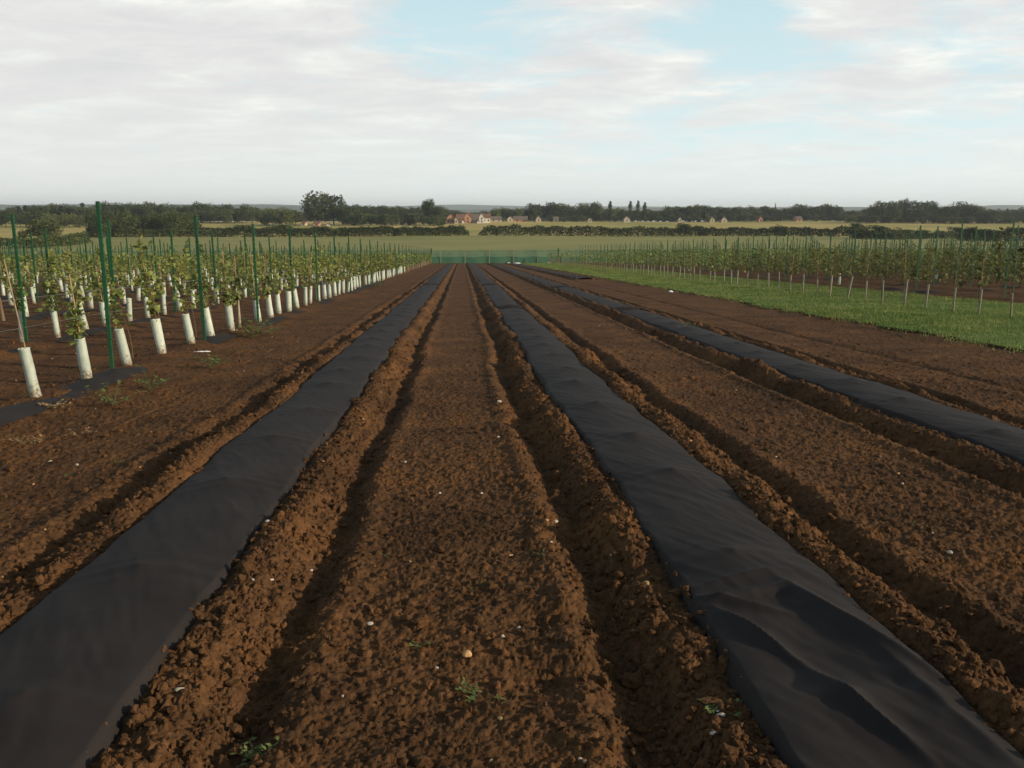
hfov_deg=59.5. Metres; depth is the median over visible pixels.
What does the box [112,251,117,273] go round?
grapevine
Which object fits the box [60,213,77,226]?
tree
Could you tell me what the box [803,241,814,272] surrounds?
grapevine
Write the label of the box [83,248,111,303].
grapevine
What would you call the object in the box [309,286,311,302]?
vine guard
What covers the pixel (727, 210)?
tree
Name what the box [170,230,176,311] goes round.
trellis post
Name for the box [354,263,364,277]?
grapevine
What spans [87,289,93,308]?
vine guard
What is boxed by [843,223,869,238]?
bush
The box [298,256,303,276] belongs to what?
grapevine
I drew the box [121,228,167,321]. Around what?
grapevine
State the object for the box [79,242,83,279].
trellis post
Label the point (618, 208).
woodland
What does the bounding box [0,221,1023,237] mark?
stubble field
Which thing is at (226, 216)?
tree
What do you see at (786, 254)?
trellis post
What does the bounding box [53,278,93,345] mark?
grapevine
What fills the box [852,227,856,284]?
trellis post
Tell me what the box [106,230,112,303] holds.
trellis post
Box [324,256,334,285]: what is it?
grapevine
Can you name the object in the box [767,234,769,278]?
trellis post
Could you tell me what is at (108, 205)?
tree
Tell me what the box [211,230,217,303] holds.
trellis post
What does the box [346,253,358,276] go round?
grapevine
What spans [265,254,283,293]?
grapevine
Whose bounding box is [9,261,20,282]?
grapevine
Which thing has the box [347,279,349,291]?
vine guard
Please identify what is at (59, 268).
grapevine
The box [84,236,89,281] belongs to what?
trellis post
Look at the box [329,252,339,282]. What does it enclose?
grapevine
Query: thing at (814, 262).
grapevine
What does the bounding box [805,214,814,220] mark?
tree
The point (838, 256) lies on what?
grapevine
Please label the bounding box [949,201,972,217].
tree
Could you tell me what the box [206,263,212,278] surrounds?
grapevine
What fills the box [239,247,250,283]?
grapevine
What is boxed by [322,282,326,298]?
vine guard
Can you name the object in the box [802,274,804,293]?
vine guard
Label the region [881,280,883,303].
vine guard
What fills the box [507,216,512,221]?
house
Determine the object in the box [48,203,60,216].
tree
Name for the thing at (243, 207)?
tree
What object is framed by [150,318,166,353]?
vine guard
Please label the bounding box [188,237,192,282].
trellis post
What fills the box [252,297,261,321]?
vine guard
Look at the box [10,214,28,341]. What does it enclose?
trellis post
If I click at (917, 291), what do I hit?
buried membrane
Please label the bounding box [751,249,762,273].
grapevine
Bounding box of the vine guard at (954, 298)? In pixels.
[952,287,956,311]
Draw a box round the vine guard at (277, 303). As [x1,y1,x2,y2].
[275,294,281,313]
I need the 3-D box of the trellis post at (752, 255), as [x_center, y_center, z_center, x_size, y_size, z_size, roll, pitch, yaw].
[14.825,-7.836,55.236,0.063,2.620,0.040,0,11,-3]
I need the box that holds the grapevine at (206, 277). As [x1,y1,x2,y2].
[197,255,211,301]
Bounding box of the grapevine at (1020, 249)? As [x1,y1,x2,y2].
[1004,228,1023,288]
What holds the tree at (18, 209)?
on the stubble field
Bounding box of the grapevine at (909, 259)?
[905,251,922,280]
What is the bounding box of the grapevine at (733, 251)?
[729,242,736,269]
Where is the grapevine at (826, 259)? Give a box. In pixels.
[818,250,831,276]
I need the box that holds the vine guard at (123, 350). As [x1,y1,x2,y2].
[113,327,131,365]
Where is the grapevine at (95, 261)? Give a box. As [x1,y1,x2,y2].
[90,256,99,280]
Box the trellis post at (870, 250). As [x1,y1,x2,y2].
[868,234,871,273]
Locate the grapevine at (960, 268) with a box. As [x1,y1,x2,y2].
[953,251,965,308]
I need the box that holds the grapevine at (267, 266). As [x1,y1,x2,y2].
[262,254,271,279]
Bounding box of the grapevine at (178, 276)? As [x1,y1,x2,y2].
[161,240,196,336]
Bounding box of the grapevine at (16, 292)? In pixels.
[2,255,35,310]
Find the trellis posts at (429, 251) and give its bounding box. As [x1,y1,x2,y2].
[8,240,1019,267]
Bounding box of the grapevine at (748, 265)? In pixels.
[740,254,755,273]
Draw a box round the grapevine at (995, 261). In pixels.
[990,239,1001,279]
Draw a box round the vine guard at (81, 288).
[79,282,84,296]
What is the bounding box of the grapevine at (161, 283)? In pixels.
[151,263,165,296]
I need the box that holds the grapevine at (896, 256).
[890,246,901,277]
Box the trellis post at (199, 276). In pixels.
[193,215,205,340]
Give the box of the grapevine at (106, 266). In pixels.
[97,251,109,293]
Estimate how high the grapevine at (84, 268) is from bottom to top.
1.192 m
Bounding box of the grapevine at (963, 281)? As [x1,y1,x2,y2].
[939,250,976,291]
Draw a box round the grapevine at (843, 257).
[839,244,847,270]
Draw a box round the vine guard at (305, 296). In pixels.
[303,287,307,305]
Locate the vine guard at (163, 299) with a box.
[161,294,166,314]
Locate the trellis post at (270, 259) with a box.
[268,237,272,288]
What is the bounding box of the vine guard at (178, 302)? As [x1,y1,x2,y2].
[175,290,181,310]
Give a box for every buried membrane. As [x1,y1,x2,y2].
[0,277,397,426]
[0,278,197,298]
[3,278,243,308]
[7,281,326,352]
[26,281,270,319]
[623,266,973,294]
[649,266,1022,292]
[681,266,1023,287]
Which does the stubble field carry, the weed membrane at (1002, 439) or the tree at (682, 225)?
the tree at (682, 225)
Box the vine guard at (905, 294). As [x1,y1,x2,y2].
[903,280,907,304]
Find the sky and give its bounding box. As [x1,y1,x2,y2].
[0,0,1023,221]
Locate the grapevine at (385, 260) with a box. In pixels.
[381,249,387,277]
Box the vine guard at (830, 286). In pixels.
[829,275,832,296]
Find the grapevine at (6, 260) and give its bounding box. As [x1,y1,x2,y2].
[5,254,30,291]
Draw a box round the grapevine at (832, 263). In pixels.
[820,245,839,280]
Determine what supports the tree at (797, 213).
on the stubble field
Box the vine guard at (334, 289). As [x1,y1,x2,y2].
[332,280,336,295]
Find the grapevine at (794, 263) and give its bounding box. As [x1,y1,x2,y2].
[789,251,802,271]
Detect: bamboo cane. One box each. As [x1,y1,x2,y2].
[3,259,25,347]
[69,274,79,331]
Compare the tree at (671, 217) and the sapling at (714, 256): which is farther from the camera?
the tree at (671, 217)
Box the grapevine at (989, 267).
[976,250,995,287]
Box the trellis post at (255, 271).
[251,224,258,322]
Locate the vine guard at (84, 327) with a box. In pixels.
[77,302,88,329]
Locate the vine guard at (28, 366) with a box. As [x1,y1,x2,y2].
[18,347,41,397]
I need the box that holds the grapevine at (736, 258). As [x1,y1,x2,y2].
[730,248,741,268]
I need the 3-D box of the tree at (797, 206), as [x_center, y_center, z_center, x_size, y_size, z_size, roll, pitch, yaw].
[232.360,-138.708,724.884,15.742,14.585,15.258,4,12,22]
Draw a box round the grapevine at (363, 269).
[359,258,369,283]
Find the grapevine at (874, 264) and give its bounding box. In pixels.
[863,243,881,280]
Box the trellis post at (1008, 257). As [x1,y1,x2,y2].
[1003,220,1014,297]
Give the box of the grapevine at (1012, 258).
[994,237,1020,286]
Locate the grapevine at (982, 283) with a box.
[972,261,987,300]
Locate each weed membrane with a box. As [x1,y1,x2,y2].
[0,263,453,767]
[468,263,1023,767]
[489,263,1023,465]
[509,263,590,278]
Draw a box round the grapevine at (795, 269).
[787,247,803,278]
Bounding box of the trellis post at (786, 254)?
[784,231,788,279]
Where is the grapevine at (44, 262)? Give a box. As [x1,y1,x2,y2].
[37,255,47,280]
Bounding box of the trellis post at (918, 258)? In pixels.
[915,225,921,290]
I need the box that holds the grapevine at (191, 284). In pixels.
[183,262,198,298]
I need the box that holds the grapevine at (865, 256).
[853,245,871,275]
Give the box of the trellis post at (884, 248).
[881,227,886,280]
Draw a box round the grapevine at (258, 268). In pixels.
[256,250,266,286]
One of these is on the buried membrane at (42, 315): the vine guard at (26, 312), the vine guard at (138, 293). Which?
the vine guard at (26, 312)
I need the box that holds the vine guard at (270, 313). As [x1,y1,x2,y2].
[265,295,273,317]
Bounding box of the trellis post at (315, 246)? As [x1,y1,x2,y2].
[314,232,318,301]
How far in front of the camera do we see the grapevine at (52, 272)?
23.00 m
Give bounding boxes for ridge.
[0,204,1023,212]
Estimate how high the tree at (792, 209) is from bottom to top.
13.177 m
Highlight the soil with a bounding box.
[0,262,1023,767]
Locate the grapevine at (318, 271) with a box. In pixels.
[306,244,322,285]
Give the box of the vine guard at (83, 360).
[74,337,92,378]
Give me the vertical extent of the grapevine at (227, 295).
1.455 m
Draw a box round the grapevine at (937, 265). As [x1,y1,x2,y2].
[933,248,940,277]
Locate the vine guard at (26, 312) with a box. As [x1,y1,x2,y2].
[24,296,28,316]
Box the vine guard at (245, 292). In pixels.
[243,282,246,297]
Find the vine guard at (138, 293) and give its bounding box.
[136,285,140,300]
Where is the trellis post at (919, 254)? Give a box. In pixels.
[917,233,921,281]
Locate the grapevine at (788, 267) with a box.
[778,247,798,274]
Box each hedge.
[0,231,91,248]
[88,228,224,236]
[200,227,346,231]
[219,224,468,236]
[478,224,853,236]
[850,231,963,239]
[955,226,1023,241]
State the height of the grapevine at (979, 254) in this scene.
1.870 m
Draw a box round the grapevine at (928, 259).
[919,242,940,274]
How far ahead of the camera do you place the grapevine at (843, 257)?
56.08 m
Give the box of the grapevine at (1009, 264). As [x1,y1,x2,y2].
[994,240,1019,282]
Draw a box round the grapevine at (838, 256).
[829,251,846,276]
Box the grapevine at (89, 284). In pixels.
[81,258,97,293]
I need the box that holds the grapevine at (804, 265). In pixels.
[798,249,813,274]
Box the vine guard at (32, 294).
[29,287,35,303]
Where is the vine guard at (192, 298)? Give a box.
[190,289,195,307]
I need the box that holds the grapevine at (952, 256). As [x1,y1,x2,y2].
[939,243,958,278]
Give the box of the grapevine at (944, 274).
[931,235,960,289]
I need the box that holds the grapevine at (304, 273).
[297,251,312,301]
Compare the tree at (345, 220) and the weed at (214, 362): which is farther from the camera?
the tree at (345, 220)
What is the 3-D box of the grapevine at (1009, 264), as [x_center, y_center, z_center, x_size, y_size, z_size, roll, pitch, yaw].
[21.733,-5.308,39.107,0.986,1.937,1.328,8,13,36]
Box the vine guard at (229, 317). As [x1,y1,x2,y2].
[225,303,234,330]
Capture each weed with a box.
[3,434,42,443]
[65,427,96,435]
[86,380,146,404]
[131,365,169,389]
[192,353,229,367]
[231,736,279,767]
[233,318,273,337]
[267,318,281,334]
[367,277,385,287]
[408,638,429,647]
[455,677,481,702]
[696,698,740,716]
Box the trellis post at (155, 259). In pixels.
[152,235,158,294]
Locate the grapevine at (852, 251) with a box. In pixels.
[843,247,862,277]
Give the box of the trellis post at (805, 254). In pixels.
[804,230,806,281]
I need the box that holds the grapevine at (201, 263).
[194,251,206,275]
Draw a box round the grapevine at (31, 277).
[24,263,39,288]
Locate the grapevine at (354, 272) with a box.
[348,260,360,278]
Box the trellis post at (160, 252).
[159,239,163,278]
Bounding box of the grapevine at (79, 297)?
[65,267,87,308]
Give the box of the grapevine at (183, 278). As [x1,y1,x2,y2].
[180,253,189,282]
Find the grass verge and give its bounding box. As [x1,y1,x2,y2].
[443,262,1023,349]
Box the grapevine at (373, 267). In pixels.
[371,250,376,273]
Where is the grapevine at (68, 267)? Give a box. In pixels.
[56,245,79,288]
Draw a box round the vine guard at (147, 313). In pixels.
[143,295,150,317]
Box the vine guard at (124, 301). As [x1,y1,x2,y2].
[121,287,125,303]
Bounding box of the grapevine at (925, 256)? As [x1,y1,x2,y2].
[913,241,941,275]
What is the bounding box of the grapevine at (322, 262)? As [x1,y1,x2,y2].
[317,245,330,283]
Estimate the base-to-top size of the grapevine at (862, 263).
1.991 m
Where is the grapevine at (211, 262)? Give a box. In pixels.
[204,254,220,287]
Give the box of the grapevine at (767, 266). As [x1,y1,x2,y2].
[760,245,774,272]
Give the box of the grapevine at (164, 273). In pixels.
[157,255,171,281]
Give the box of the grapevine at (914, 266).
[907,243,930,282]
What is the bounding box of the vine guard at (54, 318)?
[49,309,60,337]
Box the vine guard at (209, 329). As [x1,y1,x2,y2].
[204,307,214,336]
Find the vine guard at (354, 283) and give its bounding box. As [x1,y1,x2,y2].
[352,276,355,288]
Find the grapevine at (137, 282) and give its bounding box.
[133,258,142,287]
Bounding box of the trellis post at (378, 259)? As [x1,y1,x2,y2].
[377,241,378,278]
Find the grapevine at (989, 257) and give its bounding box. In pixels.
[982,245,994,271]
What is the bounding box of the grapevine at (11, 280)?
[1,258,12,290]
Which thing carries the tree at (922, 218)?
on the stubble field
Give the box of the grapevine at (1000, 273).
[986,227,1012,287]
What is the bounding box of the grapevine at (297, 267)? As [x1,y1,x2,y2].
[292,248,300,274]
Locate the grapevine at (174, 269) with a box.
[166,245,183,291]
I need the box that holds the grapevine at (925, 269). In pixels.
[917,243,939,285]
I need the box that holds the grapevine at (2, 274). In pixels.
[0,255,6,293]
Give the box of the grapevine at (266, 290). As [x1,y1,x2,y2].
[257,251,275,298]
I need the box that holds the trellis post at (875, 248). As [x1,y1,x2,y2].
[873,231,876,282]
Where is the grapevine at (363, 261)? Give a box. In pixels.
[360,249,369,277]
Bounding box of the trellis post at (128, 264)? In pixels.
[126,238,131,290]
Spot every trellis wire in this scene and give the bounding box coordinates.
[0,264,301,300]
[1,262,372,331]
[657,256,1013,273]
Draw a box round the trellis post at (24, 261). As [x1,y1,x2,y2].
[22,238,28,293]
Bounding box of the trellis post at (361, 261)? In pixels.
[360,239,362,285]
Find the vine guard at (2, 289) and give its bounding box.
[0,282,4,295]
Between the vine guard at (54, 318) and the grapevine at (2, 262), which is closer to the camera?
the vine guard at (54, 318)
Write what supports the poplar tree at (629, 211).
on the stubble field
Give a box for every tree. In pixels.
[0,209,15,227]
[5,206,16,217]
[10,212,30,226]
[15,206,21,213]
[17,230,28,242]
[22,211,32,225]
[23,217,63,237]
[25,204,36,219]
[31,211,51,222]
[34,205,50,214]
[41,213,58,226]
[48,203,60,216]
[52,214,67,226]
[57,203,73,214]
[57,206,68,219]
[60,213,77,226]
[70,205,82,220]
[70,214,85,227]
[81,207,95,215]
[81,210,95,233]
[91,209,114,237]
[95,200,107,209]
[101,202,113,218]
[104,210,121,229]
[109,202,128,213]
[115,210,135,233]
[118,203,136,215]
[121,213,144,234]
[126,201,141,214]
[133,204,145,216]
[133,214,149,235]
[140,201,159,217]
[143,214,163,231]
[155,212,171,229]
[157,202,176,216]
[161,211,184,233]
[171,204,181,213]
[176,212,193,233]
[177,205,187,215]
[180,213,202,231]
[184,206,199,217]
[191,201,214,222]
[197,209,205,221]
[202,202,218,221]
[202,210,218,222]
[211,208,222,222]
[219,208,233,223]
[221,203,236,215]
[233,210,249,222]
[238,203,250,220]
[245,206,260,221]
[245,208,256,222]
[253,208,268,225]
[263,208,276,225]
[270,209,284,224]
[277,207,294,224]
[290,211,304,223]
[299,190,331,221]
[318,193,345,224]
[336,206,363,224]
[341,215,349,224]
[347,213,359,225]
[353,204,361,214]
[354,212,365,225]
[363,204,377,215]
[365,214,374,224]
[376,204,388,215]
[376,214,387,225]
[382,214,395,225]
[387,207,400,215]
[392,215,400,225]
[395,205,409,217]
[398,216,404,224]
[401,208,411,216]
[404,216,413,224]
[409,206,417,212]
[409,213,419,224]
[415,207,423,213]
[415,213,425,224]
[421,197,435,216]
[423,216,431,225]
[426,215,440,225]
[427,205,449,217]
[438,216,446,225]
[442,209,453,217]
[452,211,465,216]
[488,208,501,215]
[497,207,508,219]
[501,208,516,218]
[514,207,524,215]
[522,207,528,219]
[525,203,544,220]
[528,207,540,219]
[536,205,549,220]
[544,201,553,218]
[546,215,552,221]
[549,203,564,215]
[555,205,574,218]
[567,205,580,220]
[572,215,578,221]
[574,203,586,218]
[579,215,585,220]
[585,201,604,217]
[597,216,605,220]
[599,212,612,220]
[607,201,612,220]
[610,214,617,221]
[616,208,627,219]
[627,201,632,218]
[635,201,640,221]
[640,210,652,217]
[642,202,646,221]
[652,210,664,220]
[662,205,683,221]
[667,214,677,221]
[675,222,691,234]
[677,206,695,221]
[684,204,703,221]
[684,216,692,221]
[692,216,701,221]
[697,206,717,217]
[702,214,711,221]
[714,205,723,213]
[718,207,732,215]
[726,213,736,221]
[732,205,744,220]
[740,214,751,220]
[743,205,757,214]
[748,214,755,220]
[751,209,763,216]
[759,206,769,220]
[761,214,770,220]
[762,207,776,216]
[768,208,783,217]
[771,224,787,235]
[774,214,785,221]
[778,208,793,220]
[784,205,798,219]
[784,215,792,219]
[791,208,803,216]
[792,203,806,209]
[798,205,818,220]
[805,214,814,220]
[808,205,827,218]
[811,213,819,220]
[819,215,827,220]
[820,203,834,220]
[826,214,835,220]
[828,205,845,218]
[833,216,844,220]
[844,215,857,223]
[850,210,862,216]
[854,216,865,222]
[860,208,868,216]
[865,216,880,223]
[867,204,882,216]
[873,201,890,222]
[879,215,886,222]
[882,216,896,222]
[885,201,902,217]
[893,217,904,222]
[897,198,912,219]
[902,217,910,222]
[904,200,932,222]
[909,217,919,222]
[917,216,927,223]
[922,200,939,222]
[926,215,936,222]
[934,205,953,219]
[936,216,952,223]
[946,205,965,222]
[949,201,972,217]
[949,217,960,223]
[959,216,977,223]
[960,203,982,219]
[972,206,986,218]
[974,215,982,222]
[979,213,989,223]
[984,208,996,223]
[988,209,1006,223]
[999,210,1013,217]
[1003,216,1014,223]
[1008,209,1016,217]
[1010,215,1021,222]
[1013,207,1023,216]
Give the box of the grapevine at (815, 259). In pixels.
[809,244,825,276]
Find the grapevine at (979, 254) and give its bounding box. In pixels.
[969,242,997,282]
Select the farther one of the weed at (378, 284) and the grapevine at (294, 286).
the weed at (378, 284)
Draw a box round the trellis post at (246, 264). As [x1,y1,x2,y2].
[244,233,248,296]
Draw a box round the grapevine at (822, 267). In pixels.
[816,244,828,275]
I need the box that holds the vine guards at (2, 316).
[0,259,895,320]
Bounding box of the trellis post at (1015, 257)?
[1012,225,1018,291]
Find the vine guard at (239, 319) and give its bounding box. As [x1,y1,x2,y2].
[236,293,240,324]
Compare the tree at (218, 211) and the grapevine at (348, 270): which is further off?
the tree at (218, 211)
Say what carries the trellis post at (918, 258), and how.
on the buried membrane at (917, 291)
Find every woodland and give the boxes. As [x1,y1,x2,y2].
[0,206,436,221]
[489,206,1022,219]
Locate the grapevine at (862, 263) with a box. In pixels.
[852,239,869,280]
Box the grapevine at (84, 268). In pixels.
[80,263,86,277]
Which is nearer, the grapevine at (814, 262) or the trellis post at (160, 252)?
the trellis post at (160, 252)
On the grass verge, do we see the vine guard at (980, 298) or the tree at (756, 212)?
the vine guard at (980, 298)
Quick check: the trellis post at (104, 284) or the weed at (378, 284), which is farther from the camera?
the weed at (378, 284)
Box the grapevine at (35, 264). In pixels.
[29,251,37,276]
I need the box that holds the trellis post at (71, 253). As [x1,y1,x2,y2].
[69,239,73,276]
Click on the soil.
(456, 318)
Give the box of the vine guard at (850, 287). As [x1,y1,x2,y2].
[847,276,852,297]
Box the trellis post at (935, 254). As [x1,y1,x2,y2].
[933,226,938,286]
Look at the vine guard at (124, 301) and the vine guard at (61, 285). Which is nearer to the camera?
the vine guard at (124, 301)
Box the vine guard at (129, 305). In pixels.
[126,298,132,320]
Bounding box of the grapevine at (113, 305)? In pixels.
[93,258,133,357]
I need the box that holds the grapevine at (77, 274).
[69,255,83,282]
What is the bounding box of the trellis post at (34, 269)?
[30,232,38,302]
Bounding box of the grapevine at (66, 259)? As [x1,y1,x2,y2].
[60,247,72,282]
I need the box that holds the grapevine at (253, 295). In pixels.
[239,259,263,299]
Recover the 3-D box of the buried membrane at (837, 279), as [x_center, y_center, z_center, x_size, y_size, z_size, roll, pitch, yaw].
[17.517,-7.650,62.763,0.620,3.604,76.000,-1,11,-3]
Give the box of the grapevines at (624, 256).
[0,244,1023,284]
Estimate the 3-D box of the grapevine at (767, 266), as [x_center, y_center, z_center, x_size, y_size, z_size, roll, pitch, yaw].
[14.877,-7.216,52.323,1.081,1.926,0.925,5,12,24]
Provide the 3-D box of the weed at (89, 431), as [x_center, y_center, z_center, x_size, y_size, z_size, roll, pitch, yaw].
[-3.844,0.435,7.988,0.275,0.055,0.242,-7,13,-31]
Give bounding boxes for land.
[114,214,1008,220]
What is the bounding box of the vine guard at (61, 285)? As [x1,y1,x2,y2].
[58,279,63,291]
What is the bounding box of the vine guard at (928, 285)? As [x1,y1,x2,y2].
[924,284,929,308]
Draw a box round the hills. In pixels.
[43,204,949,209]
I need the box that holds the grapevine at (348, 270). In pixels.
[343,250,353,280]
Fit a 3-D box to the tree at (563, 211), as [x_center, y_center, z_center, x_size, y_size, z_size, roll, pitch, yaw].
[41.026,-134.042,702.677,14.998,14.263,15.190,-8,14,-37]
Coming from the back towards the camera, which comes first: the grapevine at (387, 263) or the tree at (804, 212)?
the tree at (804, 212)
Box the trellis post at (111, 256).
[107,221,116,318]
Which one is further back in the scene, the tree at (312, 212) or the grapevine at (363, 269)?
the tree at (312, 212)
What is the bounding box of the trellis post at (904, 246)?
[901,230,906,282]
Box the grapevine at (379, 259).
[373,250,382,270]
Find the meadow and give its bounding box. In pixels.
[0,236,1022,256]
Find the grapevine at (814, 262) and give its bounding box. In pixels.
[805,242,821,276]
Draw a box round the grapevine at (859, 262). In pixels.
[856,248,868,274]
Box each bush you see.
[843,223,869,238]
[866,225,892,232]
[890,227,919,238]
[914,228,930,238]
[946,227,964,234]
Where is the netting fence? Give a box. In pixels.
[2,247,1021,263]
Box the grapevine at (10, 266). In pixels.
[8,260,14,274]
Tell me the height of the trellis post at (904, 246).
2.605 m
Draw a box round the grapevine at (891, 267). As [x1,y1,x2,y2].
[885,251,899,279]
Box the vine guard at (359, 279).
[358,275,360,286]
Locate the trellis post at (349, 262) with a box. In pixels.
[348,237,350,290]
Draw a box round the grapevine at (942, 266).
[934,242,948,283]
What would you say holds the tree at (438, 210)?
on the stubble field
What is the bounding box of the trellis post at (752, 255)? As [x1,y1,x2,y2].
[751,235,753,276]
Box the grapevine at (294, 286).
[284,263,298,290]
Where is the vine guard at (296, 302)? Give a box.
[293,288,299,307]
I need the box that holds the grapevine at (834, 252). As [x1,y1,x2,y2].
[819,242,847,272]
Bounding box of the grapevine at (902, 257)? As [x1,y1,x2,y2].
[893,244,911,283]
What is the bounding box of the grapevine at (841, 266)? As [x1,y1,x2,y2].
[837,250,849,273]
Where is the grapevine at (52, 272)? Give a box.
[42,245,64,303]
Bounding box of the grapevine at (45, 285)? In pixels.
[34,257,66,331]
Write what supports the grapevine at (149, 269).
on the soil
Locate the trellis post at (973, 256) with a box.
[969,226,977,288]
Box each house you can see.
[313,221,321,225]
[447,214,454,223]
[456,214,465,222]
[464,211,470,222]
[470,214,479,222]
[478,212,483,222]
[483,214,490,222]
[490,216,501,221]
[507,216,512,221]
[513,216,527,221]
[535,215,541,221]
[552,216,558,221]
[622,216,629,221]
[719,216,727,221]
[755,216,763,221]
[793,216,802,220]
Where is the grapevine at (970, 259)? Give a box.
[960,239,979,286]
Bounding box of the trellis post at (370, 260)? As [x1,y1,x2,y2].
[369,240,371,281]
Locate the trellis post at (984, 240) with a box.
[982,229,985,257]
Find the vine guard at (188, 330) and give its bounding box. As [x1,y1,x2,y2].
[181,313,194,343]
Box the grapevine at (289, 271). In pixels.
[278,254,296,307]
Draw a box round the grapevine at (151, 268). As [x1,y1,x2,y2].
[148,252,158,274]
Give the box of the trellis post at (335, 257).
[333,235,336,289]
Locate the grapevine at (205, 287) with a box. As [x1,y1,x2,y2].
[187,244,217,324]
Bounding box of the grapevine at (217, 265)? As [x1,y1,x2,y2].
[215,253,222,278]
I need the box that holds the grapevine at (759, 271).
[753,251,762,272]
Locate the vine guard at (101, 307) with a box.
[98,301,105,325]
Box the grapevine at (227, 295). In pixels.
[216,252,237,308]
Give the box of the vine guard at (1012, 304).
[1010,293,1013,318]
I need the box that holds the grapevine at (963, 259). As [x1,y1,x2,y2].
[951,240,978,280]
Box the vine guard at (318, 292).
[316,285,319,300]
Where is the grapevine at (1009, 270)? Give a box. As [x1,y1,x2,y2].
[1002,247,1022,313]
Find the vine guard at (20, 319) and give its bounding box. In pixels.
[17,311,24,341]
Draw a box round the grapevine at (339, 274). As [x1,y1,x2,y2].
[336,257,344,288]
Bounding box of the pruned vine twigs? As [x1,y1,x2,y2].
[37,396,70,407]
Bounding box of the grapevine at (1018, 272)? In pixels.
[1010,253,1023,286]
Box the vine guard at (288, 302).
[286,291,291,311]
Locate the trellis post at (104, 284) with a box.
[95,201,113,368]
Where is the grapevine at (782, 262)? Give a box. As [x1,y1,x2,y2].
[770,251,786,275]
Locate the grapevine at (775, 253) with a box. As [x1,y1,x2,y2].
[767,246,783,274]
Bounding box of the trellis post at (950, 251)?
[947,231,952,282]
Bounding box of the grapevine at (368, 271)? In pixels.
[366,254,372,275]
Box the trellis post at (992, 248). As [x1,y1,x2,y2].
[989,229,994,280]
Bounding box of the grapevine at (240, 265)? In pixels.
[236,254,245,273]
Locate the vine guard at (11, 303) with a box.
[7,287,13,305]
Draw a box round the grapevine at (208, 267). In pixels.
[206,256,209,272]
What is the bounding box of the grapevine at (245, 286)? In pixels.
[226,248,248,321]
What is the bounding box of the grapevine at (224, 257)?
[220,247,230,275]
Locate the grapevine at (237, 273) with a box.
[230,252,242,282]
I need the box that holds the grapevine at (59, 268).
[55,254,63,283]
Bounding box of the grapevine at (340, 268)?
[338,254,348,279]
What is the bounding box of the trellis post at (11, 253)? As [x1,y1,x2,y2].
[9,240,14,274]
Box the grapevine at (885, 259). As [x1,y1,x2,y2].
[875,246,894,276]
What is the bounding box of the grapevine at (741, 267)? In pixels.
[731,247,748,271]
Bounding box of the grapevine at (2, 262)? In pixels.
[0,246,9,274]
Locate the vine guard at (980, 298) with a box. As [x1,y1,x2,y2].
[978,289,982,313]
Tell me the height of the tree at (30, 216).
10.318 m
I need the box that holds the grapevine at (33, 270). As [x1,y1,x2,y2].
[28,257,39,280]
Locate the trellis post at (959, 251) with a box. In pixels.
[956,221,963,293]
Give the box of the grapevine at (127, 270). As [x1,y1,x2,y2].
[124,248,134,280]
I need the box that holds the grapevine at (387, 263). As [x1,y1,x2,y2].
[385,250,391,272]
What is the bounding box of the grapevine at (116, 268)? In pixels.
[113,254,124,280]
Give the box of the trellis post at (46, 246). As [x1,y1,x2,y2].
[43,229,52,307]
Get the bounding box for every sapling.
[710,242,718,266]
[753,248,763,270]
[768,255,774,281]
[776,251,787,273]
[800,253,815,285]
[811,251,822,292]
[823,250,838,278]
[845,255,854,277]
[862,256,874,298]
[880,252,892,299]
[901,256,914,299]
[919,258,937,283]
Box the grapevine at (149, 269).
[134,251,155,301]
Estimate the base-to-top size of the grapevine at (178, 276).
1.649 m
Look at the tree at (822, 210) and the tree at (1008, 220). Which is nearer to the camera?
the tree at (1008, 220)
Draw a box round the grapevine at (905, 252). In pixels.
[893,235,910,276]
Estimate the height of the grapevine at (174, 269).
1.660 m
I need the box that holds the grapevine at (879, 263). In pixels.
[872,245,891,274]
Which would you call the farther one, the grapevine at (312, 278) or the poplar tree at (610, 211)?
the poplar tree at (610, 211)
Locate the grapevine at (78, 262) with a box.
[74,251,81,272]
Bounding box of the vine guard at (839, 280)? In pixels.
[838,273,840,284]
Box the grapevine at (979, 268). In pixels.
[967,241,997,292]
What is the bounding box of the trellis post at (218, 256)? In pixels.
[217,238,220,288]
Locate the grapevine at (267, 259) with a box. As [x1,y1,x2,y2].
[264,248,269,270]
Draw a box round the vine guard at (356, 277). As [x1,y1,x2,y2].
[355,275,358,287]
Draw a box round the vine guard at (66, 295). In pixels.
[65,284,68,297]
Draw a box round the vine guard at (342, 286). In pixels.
[341,279,344,292]
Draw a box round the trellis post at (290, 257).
[288,229,293,309]
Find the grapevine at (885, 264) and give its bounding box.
[876,242,899,284]
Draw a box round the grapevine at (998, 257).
[989,238,1009,268]
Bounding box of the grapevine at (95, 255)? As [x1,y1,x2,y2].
[93,252,100,271]
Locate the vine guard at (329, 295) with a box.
[327,281,331,297]
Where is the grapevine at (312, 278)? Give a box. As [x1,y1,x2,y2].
[302,258,317,288]
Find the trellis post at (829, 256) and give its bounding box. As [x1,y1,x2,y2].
[826,232,831,283]
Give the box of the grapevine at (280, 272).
[276,250,285,278]
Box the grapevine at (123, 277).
[114,251,130,293]
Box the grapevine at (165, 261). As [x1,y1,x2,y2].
[163,249,171,279]
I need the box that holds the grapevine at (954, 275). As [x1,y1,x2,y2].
[947,244,963,283]
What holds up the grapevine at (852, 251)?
on the soil
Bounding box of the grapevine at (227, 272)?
[219,261,229,284]

